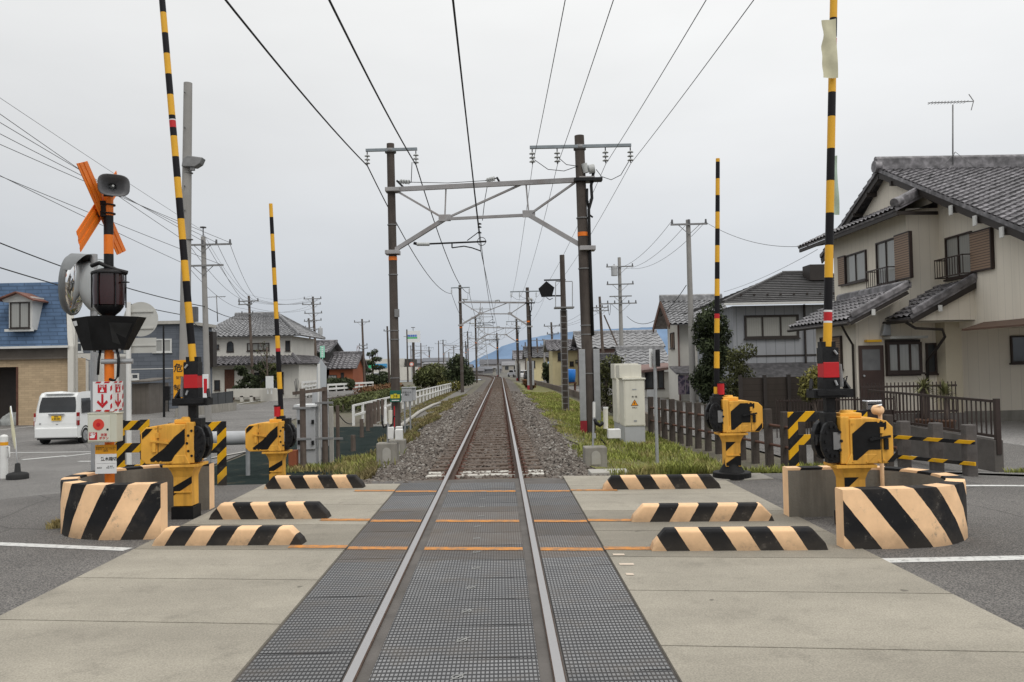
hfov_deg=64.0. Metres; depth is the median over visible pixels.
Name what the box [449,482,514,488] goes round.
rubber panel
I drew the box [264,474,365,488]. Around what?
kerb block
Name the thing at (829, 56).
banner
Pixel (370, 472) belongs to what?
grass verge
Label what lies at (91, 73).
sky
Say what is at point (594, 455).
track detector
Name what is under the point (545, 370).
dark tree
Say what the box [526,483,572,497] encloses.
rubber panel
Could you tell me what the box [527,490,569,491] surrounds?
orange line
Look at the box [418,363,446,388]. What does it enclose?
round bush
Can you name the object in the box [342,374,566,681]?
railway track
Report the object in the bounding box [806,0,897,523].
crossing gate
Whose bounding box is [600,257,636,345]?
utility pole
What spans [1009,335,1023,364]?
window
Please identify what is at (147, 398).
wooden shed
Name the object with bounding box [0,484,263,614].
road
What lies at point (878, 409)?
reflector post
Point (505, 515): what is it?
rubber panel
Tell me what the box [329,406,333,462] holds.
wooden post
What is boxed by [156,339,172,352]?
window
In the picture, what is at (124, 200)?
overhead wire
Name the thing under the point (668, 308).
overhead wire
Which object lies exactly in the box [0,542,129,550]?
stop line
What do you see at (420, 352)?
utility pole
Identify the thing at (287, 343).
window
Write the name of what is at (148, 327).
road sign
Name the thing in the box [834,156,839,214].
banner
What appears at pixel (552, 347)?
house
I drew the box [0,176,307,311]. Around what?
overhead wire
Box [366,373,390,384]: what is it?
hedge
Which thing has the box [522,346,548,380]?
house
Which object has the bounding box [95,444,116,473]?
information plate
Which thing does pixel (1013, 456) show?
lane
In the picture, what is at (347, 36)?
overhead wire
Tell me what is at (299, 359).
house
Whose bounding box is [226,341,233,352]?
arched window
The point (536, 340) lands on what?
utility pole
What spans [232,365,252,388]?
garden tree
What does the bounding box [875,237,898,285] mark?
window
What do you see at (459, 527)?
rubber panel
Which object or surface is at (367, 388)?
hedge
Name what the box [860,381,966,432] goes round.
garden railing
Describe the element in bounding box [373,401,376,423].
wooden post
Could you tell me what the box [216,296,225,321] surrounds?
tv antenna
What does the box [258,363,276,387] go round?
garden tree
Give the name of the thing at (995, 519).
road
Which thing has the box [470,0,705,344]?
overhead wire
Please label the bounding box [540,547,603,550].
orange line
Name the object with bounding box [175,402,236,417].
garden wall
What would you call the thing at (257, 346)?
window
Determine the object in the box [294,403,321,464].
signal cabinet
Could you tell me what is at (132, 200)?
overhead wire
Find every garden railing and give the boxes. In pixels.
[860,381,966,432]
[867,389,1003,471]
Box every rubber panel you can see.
[236,653,353,681]
[259,597,382,653]
[307,559,402,596]
[339,531,415,558]
[362,511,426,531]
[368,658,539,681]
[378,625,536,658]
[379,495,434,511]
[392,482,440,495]
[392,599,532,625]
[403,578,529,599]
[411,560,526,578]
[419,545,524,560]
[425,532,522,545]
[431,521,520,532]
[435,511,519,521]
[439,503,517,511]
[443,495,516,503]
[446,488,515,495]
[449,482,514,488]
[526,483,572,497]
[529,497,581,513]
[532,513,594,535]
[537,535,610,564]
[543,564,634,606]
[553,606,670,670]
[567,670,677,681]
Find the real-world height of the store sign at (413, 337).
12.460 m
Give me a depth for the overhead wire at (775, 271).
47.25 m
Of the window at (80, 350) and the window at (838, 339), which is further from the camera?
the window at (80, 350)
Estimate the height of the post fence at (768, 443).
1.445 m
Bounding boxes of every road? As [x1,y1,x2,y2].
[0,402,333,498]
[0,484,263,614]
[258,389,358,403]
[729,473,1023,628]
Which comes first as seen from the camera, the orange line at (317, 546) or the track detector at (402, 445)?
the orange line at (317, 546)
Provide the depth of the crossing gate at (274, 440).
13.04 m
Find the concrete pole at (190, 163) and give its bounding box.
[178,82,204,418]
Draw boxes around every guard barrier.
[115,419,149,467]
[168,421,226,484]
[787,410,866,465]
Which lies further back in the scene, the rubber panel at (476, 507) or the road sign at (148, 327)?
the road sign at (148, 327)
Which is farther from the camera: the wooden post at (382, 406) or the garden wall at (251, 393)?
the garden wall at (251, 393)
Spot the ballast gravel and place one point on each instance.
(552, 449)
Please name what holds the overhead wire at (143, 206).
attached to the utility pole at (206, 358)
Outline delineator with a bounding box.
[202,374,208,396]
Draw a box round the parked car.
[507,370,515,376]
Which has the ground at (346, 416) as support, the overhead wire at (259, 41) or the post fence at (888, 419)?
the post fence at (888, 419)
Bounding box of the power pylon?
[471,307,491,366]
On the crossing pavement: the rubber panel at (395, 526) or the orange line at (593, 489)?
the orange line at (593, 489)
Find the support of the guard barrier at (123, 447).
on the road at (27, 574)
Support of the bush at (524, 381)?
on the verge at (538, 388)
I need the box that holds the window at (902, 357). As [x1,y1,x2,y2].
[886,342,924,374]
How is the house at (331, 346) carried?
on the ground at (346, 416)
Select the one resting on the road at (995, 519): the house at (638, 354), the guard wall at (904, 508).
the guard wall at (904, 508)
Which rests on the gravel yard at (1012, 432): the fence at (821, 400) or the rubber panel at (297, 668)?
the fence at (821, 400)
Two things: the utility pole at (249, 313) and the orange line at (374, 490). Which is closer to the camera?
the orange line at (374, 490)
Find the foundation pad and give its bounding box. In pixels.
[710,473,773,480]
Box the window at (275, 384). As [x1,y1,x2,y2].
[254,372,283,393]
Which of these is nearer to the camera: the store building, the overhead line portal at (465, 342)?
the store building
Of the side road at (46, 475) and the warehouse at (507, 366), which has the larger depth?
the warehouse at (507, 366)
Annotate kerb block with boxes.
[152,525,306,545]
[209,501,330,519]
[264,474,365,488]
[602,474,720,489]
[631,502,773,521]
[650,526,827,550]
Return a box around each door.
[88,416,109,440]
[224,369,234,399]
[858,345,884,409]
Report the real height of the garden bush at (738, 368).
2.885 m
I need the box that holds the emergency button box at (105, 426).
[87,412,123,442]
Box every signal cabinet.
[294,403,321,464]
[312,390,328,458]
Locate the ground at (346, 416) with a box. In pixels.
[214,377,1023,479]
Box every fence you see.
[211,391,232,404]
[301,380,316,397]
[327,381,373,391]
[352,382,456,425]
[648,397,806,467]
[738,374,838,428]
[776,396,894,437]
[813,415,896,466]
[893,421,977,476]
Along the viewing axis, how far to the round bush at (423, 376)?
95.34 m
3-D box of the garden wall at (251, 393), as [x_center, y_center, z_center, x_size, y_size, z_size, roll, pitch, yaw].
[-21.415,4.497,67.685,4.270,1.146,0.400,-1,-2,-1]
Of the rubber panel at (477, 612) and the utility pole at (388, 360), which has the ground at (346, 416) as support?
the utility pole at (388, 360)
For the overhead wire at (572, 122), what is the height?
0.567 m
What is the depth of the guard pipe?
18.71 m
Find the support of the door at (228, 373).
in the house at (299, 359)
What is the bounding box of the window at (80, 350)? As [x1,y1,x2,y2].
[78,342,83,352]
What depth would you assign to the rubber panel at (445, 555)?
7.33 m
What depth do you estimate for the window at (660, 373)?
52.07 m
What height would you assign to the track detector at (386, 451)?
1.421 m
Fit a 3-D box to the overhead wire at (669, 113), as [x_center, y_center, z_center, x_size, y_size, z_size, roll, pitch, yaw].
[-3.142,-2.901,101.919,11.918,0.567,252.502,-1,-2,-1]
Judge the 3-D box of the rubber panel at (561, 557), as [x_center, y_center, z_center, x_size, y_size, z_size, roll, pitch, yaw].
[0.542,1.923,7.481,0.573,0.050,1.212,-1,-2,-1]
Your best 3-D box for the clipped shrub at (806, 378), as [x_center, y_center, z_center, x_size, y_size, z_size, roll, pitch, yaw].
[7.416,1.536,20.076,0.856,1.917,0.732,-1,-2,-1]
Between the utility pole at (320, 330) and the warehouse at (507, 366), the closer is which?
the utility pole at (320, 330)
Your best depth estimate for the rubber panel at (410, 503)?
10.18 m
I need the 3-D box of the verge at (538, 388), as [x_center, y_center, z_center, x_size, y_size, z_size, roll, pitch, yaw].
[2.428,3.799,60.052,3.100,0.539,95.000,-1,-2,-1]
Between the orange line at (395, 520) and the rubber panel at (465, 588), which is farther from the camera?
the orange line at (395, 520)
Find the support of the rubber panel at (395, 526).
on the crossing bed
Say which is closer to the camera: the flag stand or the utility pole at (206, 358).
the flag stand
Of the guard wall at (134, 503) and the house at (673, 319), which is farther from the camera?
the house at (673, 319)
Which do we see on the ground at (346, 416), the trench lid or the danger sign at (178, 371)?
the trench lid
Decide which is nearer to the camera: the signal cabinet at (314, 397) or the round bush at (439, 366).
the signal cabinet at (314, 397)
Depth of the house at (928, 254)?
23.86 m
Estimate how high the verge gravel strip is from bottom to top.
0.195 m
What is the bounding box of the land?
[400,370,668,380]
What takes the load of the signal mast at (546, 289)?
on the ground at (346, 416)
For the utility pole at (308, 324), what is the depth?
103.58 m
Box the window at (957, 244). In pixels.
[943,231,971,281]
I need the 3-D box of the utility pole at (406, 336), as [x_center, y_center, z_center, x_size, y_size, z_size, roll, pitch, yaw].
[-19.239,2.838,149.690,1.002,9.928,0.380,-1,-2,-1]
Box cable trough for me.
[401,402,440,426]
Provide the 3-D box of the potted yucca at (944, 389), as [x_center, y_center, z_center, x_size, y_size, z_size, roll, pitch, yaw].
[10.061,1.531,18.990,0.684,1.350,0.671,-2,-2,28]
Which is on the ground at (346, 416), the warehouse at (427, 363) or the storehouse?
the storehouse
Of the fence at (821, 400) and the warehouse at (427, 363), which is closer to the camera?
the fence at (821, 400)
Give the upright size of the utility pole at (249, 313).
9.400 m
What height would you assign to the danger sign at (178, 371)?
1.261 m
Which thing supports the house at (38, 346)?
on the ground at (346, 416)
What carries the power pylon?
on the land
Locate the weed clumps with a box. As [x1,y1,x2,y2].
[42,447,1023,529]
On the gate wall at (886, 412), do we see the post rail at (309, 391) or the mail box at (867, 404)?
the mail box at (867, 404)
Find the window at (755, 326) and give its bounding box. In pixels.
[744,314,800,339]
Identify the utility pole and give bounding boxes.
[191,226,231,419]
[238,296,258,399]
[302,296,322,355]
[304,318,312,338]
[354,319,369,385]
[384,326,390,382]
[404,329,408,381]
[417,343,426,366]
[532,338,542,352]
[540,339,545,382]
[544,322,559,338]
[593,296,617,352]
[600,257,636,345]
[670,219,706,403]
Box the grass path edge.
[377,389,457,424]
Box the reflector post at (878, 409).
[871,404,884,485]
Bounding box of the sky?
[0,0,1023,381]
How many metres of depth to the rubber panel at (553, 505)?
9.80 m
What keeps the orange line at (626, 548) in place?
on the crossing pavement
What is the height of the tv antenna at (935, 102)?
2.441 m
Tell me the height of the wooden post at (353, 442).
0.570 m
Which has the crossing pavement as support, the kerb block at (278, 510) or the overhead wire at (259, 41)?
the kerb block at (278, 510)
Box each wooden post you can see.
[292,389,311,467]
[315,387,332,464]
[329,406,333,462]
[334,405,342,460]
[351,435,355,450]
[360,419,363,436]
[366,404,369,430]
[369,403,372,426]
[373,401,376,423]
[377,400,379,421]
[381,399,383,418]
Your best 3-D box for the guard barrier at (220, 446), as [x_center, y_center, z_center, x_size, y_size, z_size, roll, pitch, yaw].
[-4.679,1.697,12.185,0.854,0.988,0.040,-1,-2,-1]
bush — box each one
[411,365,436,388]
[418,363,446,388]
[431,362,449,382]
[436,381,460,390]
[522,379,535,388]
[600,353,626,413]
[721,342,757,399]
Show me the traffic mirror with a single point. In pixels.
(74, 285)
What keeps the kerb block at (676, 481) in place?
on the crossing pavement
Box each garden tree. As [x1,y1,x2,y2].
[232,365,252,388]
[248,361,273,388]
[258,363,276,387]
[687,300,735,403]
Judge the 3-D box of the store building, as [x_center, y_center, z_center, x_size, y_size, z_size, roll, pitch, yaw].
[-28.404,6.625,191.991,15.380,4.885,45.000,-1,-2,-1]
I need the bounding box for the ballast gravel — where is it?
[361,376,659,483]
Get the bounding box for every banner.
[821,19,837,77]
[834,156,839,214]
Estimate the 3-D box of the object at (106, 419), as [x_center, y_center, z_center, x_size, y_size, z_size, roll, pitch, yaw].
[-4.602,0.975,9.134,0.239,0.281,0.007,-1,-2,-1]
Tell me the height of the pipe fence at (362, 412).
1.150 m
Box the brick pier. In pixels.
[288,450,298,468]
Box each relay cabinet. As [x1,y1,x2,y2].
[611,363,637,439]
[616,364,645,443]
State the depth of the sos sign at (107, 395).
9.16 m
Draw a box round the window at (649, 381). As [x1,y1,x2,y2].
[645,371,653,388]
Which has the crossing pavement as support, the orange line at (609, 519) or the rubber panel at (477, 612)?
the orange line at (609, 519)
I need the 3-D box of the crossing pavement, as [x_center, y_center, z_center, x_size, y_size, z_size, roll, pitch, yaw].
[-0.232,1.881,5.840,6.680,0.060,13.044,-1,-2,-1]
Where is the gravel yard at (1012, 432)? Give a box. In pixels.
[968,421,1023,445]
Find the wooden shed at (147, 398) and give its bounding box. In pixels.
[131,377,171,413]
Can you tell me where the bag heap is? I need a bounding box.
[0,412,15,424]
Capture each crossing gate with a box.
[141,0,212,519]
[245,203,296,479]
[704,158,762,479]
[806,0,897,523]
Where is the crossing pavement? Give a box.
[0,476,1023,681]
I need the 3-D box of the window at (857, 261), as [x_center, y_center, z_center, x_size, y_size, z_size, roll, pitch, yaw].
[11.595,-2.460,27.696,0.110,1.045,1.680,-1,-2,-1]
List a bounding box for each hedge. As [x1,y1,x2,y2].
[327,376,354,390]
[328,385,422,412]
[352,383,403,393]
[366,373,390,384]
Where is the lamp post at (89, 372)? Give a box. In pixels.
[81,357,90,390]
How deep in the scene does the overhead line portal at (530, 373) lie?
77.41 m
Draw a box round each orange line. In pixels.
[288,545,347,547]
[319,519,369,520]
[347,546,407,549]
[355,490,394,490]
[370,520,421,521]
[395,490,436,491]
[424,547,522,549]
[436,520,518,521]
[448,490,515,491]
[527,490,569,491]
[534,520,586,521]
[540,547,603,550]
[570,489,617,490]
[588,519,630,520]
[603,546,650,549]
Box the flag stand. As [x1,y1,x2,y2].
[6,406,28,479]
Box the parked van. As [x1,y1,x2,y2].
[34,391,118,443]
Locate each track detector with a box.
[376,406,402,463]
[389,426,405,453]
[583,401,620,466]
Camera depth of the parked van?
28.76 m
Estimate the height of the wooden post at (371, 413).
1.110 m
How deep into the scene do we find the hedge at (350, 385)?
95.85 m
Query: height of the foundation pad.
0.120 m
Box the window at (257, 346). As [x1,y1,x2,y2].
[246,343,268,351]
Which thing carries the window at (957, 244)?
in the house at (928, 254)
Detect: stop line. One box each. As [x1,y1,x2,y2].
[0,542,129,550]
[882,555,1023,562]
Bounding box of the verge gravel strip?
[373,387,472,425]
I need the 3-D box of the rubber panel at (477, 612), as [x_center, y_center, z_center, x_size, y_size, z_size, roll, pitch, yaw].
[-0.329,1.879,5.622,0.924,0.055,0.632,-1,-2,-1]
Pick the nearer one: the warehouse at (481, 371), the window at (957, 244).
the window at (957, 244)
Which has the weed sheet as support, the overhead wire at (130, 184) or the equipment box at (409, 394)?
the equipment box at (409, 394)
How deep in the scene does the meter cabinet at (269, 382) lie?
66.50 m
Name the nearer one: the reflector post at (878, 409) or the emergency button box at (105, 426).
the reflector post at (878, 409)
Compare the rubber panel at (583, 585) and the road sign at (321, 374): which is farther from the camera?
the road sign at (321, 374)
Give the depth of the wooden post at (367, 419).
32.28 m
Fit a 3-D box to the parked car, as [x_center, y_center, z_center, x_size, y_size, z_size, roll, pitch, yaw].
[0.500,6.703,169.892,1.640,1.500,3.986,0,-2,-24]
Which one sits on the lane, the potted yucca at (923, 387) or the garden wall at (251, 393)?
the potted yucca at (923, 387)
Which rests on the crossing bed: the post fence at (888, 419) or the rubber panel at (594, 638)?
the rubber panel at (594, 638)
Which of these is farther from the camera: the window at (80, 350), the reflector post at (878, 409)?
the window at (80, 350)
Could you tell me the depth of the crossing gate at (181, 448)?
9.46 m
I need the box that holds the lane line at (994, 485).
[966,485,1023,485]
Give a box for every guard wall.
[60,462,213,539]
[782,465,967,549]
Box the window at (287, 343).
[285,341,289,351]
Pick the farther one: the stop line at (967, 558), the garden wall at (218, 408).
the garden wall at (218, 408)
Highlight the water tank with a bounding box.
[568,369,576,390]
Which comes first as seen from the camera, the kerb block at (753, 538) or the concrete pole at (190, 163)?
the kerb block at (753, 538)
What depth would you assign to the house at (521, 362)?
166.13 m
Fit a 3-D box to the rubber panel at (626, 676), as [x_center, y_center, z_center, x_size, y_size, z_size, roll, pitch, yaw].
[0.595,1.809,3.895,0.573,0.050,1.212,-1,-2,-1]
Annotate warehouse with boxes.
[422,357,449,365]
[422,362,447,369]
[473,368,484,374]
[478,366,501,373]
[479,359,514,370]
[501,361,514,372]
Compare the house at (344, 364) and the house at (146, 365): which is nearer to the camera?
the house at (146, 365)
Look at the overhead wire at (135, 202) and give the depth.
33.83 m
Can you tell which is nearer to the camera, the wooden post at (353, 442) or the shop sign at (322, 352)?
the wooden post at (353, 442)
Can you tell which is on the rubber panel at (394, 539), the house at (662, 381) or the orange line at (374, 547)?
the orange line at (374, 547)
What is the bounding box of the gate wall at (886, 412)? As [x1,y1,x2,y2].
[867,409,892,418]
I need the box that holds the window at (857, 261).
[843,249,867,285]
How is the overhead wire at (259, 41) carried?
attached to the overhead line portal at (589, 373)
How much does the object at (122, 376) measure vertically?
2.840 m
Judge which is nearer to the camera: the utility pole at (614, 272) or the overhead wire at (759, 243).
the overhead wire at (759, 243)
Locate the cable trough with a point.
(417, 413)
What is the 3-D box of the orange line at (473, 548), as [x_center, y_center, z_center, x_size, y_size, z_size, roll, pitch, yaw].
[-0.358,1.914,7.559,0.934,0.001,0.123,-1,-2,7]
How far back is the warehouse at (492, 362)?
421.83 m
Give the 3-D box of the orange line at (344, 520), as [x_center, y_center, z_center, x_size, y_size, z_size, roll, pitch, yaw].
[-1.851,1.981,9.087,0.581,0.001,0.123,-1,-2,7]
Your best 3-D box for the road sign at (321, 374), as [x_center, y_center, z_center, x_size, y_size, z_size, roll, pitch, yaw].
[-4.842,1.862,20.883,0.252,2.806,0.070,-1,-2,-1]
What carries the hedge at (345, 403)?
on the ground at (346, 416)
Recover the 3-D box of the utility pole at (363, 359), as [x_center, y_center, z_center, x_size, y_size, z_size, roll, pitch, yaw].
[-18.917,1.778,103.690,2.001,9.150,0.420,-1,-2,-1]
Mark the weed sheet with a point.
(259, 467)
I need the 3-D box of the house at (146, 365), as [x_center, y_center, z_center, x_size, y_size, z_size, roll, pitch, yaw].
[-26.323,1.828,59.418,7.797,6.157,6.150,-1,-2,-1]
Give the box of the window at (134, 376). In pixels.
[131,373,138,380]
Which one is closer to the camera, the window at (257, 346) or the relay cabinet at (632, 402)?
the relay cabinet at (632, 402)
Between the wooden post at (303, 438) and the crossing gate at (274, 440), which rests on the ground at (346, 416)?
the wooden post at (303, 438)
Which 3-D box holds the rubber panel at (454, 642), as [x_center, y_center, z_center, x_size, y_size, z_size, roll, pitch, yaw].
[-0.320,1.860,5.024,0.924,0.055,0.632,-1,-2,-1]
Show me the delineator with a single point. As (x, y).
(205, 379)
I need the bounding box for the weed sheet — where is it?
[214,425,422,484]
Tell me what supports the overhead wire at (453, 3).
hanging from the overhead line portal at (589, 373)
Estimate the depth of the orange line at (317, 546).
7.72 m
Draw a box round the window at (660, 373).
[657,371,664,388]
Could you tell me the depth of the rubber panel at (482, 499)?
10.38 m
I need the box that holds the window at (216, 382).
[214,380,220,390]
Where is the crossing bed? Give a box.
[234,478,679,681]
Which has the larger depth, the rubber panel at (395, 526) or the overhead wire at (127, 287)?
the overhead wire at (127, 287)
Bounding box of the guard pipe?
[207,431,249,475]
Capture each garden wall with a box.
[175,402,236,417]
[226,388,277,401]
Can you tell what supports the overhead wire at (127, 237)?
attached to the utility pole at (206, 358)
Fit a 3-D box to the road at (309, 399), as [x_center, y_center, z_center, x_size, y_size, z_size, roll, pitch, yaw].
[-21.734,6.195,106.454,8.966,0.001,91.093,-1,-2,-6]
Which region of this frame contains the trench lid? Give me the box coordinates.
[588,468,626,475]
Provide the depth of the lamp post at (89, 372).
43.60 m
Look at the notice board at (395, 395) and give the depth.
28.57 m
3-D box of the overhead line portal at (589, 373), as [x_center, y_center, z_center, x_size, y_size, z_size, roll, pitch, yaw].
[-0.663,-1.787,27.280,9.483,10.734,1.347,-2,-2,20]
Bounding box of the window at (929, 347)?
[925,343,938,374]
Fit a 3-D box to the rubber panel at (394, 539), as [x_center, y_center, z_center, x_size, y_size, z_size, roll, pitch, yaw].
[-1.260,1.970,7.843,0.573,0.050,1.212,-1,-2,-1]
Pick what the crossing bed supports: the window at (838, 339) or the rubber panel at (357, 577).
the rubber panel at (357, 577)
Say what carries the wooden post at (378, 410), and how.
on the ground at (346, 416)
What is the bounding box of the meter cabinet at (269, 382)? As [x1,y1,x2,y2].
[266,376,273,393]
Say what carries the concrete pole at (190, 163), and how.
on the side road at (46, 475)
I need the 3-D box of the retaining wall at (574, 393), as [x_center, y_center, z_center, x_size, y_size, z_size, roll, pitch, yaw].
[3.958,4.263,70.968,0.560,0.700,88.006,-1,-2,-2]
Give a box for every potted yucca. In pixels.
[911,378,935,424]
[933,378,957,431]
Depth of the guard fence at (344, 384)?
95.46 m
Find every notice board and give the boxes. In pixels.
[390,390,400,401]
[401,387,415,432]
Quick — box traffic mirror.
[58,253,114,470]
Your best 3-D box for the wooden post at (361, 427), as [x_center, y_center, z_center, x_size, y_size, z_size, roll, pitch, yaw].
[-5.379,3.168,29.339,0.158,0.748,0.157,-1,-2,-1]
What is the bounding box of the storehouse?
[571,329,665,384]
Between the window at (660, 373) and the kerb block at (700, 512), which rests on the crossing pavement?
the kerb block at (700, 512)
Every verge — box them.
[320,394,467,479]
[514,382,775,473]
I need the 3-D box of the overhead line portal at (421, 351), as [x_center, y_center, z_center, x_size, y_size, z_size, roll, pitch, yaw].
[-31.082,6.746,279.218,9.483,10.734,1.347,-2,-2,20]
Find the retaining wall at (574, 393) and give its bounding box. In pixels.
[534,380,661,430]
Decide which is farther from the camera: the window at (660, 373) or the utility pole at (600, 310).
the utility pole at (600, 310)
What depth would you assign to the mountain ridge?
7588.08 m
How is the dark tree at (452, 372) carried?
on the ground at (346, 416)
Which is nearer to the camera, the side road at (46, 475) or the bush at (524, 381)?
the side road at (46, 475)
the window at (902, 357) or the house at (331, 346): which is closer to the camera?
the window at (902, 357)
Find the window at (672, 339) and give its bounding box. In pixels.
[669,332,674,349]
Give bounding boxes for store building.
[365,358,417,379]
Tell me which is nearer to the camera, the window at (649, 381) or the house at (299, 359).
the window at (649, 381)
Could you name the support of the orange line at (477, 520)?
on the rubber panel at (505, 515)
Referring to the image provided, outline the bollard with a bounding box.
[0,434,9,478]
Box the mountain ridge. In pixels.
[469,327,667,367]
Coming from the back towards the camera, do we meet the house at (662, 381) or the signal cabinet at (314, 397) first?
the house at (662, 381)
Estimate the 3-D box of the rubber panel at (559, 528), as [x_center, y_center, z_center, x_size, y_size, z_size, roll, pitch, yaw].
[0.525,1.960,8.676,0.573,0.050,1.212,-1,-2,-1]
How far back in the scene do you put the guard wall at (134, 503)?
8.33 m
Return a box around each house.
[0,282,85,424]
[78,321,216,408]
[212,312,327,399]
[316,340,343,378]
[326,351,368,389]
[512,350,526,377]
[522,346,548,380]
[543,339,577,384]
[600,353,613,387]
[611,345,667,370]
[641,363,668,397]
[652,294,726,400]
[683,264,834,401]
[787,154,1023,421]
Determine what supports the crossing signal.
on the road at (27, 574)
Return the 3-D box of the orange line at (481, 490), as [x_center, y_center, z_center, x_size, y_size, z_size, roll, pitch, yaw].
[-0.409,2.025,11.056,0.934,0.001,0.123,-1,-2,7]
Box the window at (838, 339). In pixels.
[819,336,843,369]
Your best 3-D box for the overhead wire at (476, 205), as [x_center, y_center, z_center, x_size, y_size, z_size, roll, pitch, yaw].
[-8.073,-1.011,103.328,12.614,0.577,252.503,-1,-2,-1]
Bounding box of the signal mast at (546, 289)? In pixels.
[539,255,573,410]
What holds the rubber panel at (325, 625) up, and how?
on the crossing bed
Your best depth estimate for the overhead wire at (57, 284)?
28.55 m
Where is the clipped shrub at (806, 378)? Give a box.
[796,365,820,410]
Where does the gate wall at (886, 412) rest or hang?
on the lane
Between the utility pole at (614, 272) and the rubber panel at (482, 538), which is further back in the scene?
the utility pole at (614, 272)
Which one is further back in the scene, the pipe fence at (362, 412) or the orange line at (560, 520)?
the pipe fence at (362, 412)
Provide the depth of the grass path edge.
55.31 m
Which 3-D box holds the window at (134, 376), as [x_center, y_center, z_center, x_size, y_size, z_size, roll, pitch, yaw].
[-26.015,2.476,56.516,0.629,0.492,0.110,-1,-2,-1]
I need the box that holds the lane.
[536,381,1023,474]
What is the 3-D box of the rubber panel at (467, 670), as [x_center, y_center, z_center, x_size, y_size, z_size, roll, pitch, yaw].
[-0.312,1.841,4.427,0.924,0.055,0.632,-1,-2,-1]
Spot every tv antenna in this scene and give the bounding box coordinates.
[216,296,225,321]
[928,94,973,167]
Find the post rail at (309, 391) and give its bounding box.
[292,388,359,398]
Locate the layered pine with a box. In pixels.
[365,348,387,375]
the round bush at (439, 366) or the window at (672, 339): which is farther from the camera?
the round bush at (439, 366)
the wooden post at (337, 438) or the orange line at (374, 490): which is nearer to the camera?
the orange line at (374, 490)
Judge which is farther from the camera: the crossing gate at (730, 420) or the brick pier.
the brick pier
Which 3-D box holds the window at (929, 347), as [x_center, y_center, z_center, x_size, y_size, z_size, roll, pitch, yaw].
[12.155,0.522,23.718,0.384,0.932,0.110,-1,-2,-1]
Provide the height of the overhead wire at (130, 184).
2.954 m
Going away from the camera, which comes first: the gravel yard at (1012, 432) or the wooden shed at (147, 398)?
the gravel yard at (1012, 432)
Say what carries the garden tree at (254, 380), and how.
on the ground at (346, 416)
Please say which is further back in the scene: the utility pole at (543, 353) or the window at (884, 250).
the utility pole at (543, 353)
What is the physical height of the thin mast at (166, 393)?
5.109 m
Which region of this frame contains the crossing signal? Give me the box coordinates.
[71,161,146,482]
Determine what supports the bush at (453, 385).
on the ground at (346, 416)
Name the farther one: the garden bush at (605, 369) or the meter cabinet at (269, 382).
the meter cabinet at (269, 382)
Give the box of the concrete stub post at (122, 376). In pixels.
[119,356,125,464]
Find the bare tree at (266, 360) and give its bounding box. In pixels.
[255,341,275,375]
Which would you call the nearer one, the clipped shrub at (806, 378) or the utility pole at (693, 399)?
the clipped shrub at (806, 378)
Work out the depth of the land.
225.57 m
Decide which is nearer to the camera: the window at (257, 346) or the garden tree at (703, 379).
the garden tree at (703, 379)
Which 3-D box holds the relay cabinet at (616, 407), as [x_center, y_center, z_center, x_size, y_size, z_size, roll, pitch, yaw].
[3.421,1.956,24.753,0.725,2.548,0.900,-1,-2,-1]
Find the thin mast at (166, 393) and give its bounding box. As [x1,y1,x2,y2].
[163,325,170,416]
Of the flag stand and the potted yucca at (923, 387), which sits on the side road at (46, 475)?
the flag stand
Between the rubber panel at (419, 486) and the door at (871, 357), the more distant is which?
the door at (871, 357)
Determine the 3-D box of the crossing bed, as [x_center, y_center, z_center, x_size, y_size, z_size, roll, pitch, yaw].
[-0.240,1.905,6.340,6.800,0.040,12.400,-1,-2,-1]
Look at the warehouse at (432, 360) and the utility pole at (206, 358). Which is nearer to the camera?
the utility pole at (206, 358)
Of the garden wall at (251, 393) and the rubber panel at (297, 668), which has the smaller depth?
the rubber panel at (297, 668)
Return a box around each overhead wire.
[0,114,302,304]
[0,122,313,304]
[0,144,319,304]
[0,175,305,312]
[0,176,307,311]
[0,242,251,319]
[0,267,209,335]
[1,134,316,304]
[2,99,305,299]
[225,0,469,340]
[328,0,480,343]
[452,0,496,351]
[452,4,494,351]
[469,0,565,344]
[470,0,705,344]
[472,0,613,344]
[474,0,753,344]
[628,285,686,323]
[707,223,808,246]
[724,249,817,291]
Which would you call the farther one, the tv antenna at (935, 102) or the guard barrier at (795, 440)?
the tv antenna at (935, 102)
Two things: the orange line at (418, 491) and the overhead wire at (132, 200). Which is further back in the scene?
the overhead wire at (132, 200)
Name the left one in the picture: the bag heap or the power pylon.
the bag heap
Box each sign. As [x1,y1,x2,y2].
[93,381,122,411]
[124,302,157,464]
[173,360,185,397]
[317,360,326,463]
[320,346,324,358]
[407,327,419,375]
[649,349,659,465]
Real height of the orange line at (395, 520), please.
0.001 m
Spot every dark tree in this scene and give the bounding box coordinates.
[443,353,476,385]
[541,362,548,382]
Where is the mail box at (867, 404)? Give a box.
[862,400,881,409]
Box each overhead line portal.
[365,134,633,436]
[408,345,433,357]
[440,340,471,362]
[451,285,543,392]
[463,331,504,375]
[470,317,526,382]
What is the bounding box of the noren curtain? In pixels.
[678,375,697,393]
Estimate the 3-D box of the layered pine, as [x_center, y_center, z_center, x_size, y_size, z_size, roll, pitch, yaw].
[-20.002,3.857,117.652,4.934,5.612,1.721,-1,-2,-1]

